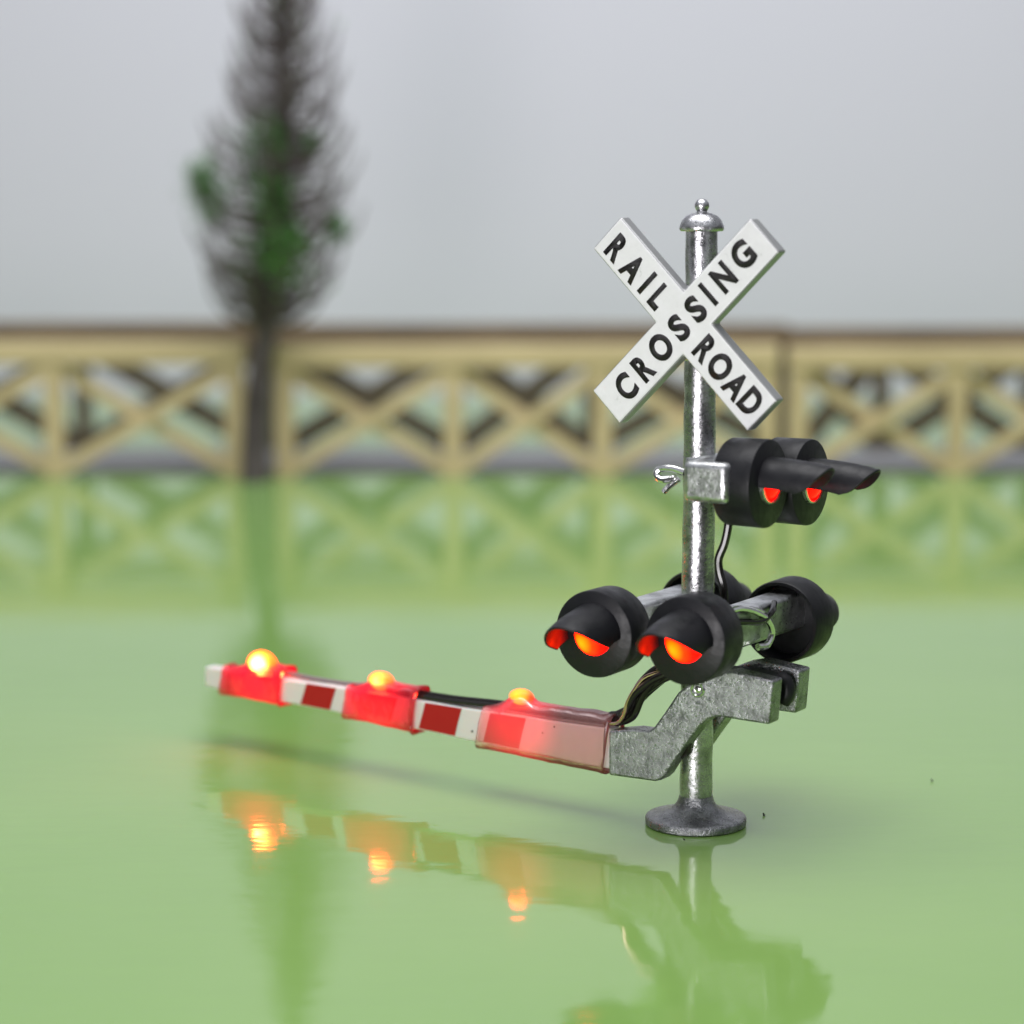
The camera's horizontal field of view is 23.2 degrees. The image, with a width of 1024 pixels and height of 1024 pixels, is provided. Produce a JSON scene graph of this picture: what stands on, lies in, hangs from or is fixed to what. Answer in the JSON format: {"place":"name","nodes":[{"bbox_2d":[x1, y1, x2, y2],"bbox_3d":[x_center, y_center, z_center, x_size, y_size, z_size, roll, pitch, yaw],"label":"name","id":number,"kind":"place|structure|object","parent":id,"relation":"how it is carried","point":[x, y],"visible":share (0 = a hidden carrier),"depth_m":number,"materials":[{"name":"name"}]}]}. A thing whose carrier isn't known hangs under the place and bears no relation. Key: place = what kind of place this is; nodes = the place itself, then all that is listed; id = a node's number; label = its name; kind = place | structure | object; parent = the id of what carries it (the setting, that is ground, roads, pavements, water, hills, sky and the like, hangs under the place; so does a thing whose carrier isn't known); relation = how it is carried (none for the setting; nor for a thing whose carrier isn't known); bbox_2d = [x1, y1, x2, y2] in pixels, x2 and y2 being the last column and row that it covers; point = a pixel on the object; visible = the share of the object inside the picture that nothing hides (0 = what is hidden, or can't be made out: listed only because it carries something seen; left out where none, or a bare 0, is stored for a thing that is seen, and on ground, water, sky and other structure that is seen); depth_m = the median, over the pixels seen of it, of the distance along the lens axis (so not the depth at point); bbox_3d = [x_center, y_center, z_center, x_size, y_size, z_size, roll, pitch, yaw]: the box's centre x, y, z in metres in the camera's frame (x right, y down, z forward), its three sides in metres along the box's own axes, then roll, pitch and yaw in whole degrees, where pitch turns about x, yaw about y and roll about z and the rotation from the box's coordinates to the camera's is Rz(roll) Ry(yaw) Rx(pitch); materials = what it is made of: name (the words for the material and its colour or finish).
{"place":"outdoors","nodes":[
{"label":"outdoors","id":0,"kind":"place"},
{"bbox_2d":[0,396,1023,1023],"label":"tabletop","id":1,"kind":"object","parent":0,"point":[180,842],"visible":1,"depth_m":3.58,"materials":[{"name":"green plastic"}]},
{"bbox_2d":[0,340,245,477],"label":"lattice fence","id":2,"kind":"object","parent":1,"relation":"on","point":[53,360],"visible":0.91,"depth_m":7.02,"materials":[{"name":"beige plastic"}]},
{"bbox_2d":[0,322,271,449],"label":"lattice fence","id":3,"kind":"object","parent":1,"relation":"on","point":[153,385],"visible":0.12,"depth_m":7.66,"materials":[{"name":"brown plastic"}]},
{"bbox_2d":[175,0,364,482],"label":"model tree","id":4,"kind":"object","parent":1,"relation":"on","point":[274,258],"visible":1,"depth_m":6.82,"materials":[{"name":"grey plant"}]},
{"bbox_2d":[0,450,1023,473],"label":"road strip","id":5,"kind":"object","parent":1,"relation":"on","point":[405,462],"visible":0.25,"depth_m":7.30,"materials":[{"name":"grey asphalt"}]},
{"bbox_2d":[273,343,778,477],"bbox_3d":[0.040,-0.286,7.049,1.422,0.378,0.057,0,8,0],"label":"lattice fence","id":6,"kind":"object","parent":1,"relation":"on","point":[454,361],"visible":0.88,"depth_m":7.03,"materials":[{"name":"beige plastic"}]},
{"bbox_2d":[271,323,788,449],"bbox_3d":[0.053,-0.378,7.683,1.590,0.403,0.057,0,8,0],"label":"lattice fence","id":7,"kind":"object","parent":1,"relation":"on","point":[529,394],"visible":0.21,"depth_m":7.67,"materials":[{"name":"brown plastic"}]},
{"bbox_2d":[205,199,880,836],"bbox_3d":[-0.028,-0.017,3.420,1.094,0.822,0.481,5,9,32],"label":"crossing signal","id":8,"kind":"object","parent":1,"relation":"on","point":[697,623],"visible":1,"depth_m":3.21,"materials":[{"name":"grey metal"}]},
{"bbox_2d":[787,345,1023,476],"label":"lattice fence","id":9,"kind":"object","parent":1,"relation":"on","point":[957,378],"visible":0.84,"depth_m":7.05,"materials":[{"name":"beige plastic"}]},
{"bbox_2d":[787,327,1023,449],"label":"lattice fence","id":10,"kind":"object","parent":1,"relation":"on","point":[825,415],"visible":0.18,"depth_m":7.67,"materials":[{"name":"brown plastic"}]},
{"bbox_2d":[0,0,1023,395],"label":"backdrop wall","id":11,"kind":"structure","parent":0,"point":[862,160],"depth_m":9.52,"materials":[{"name":"grey"}]}
]}

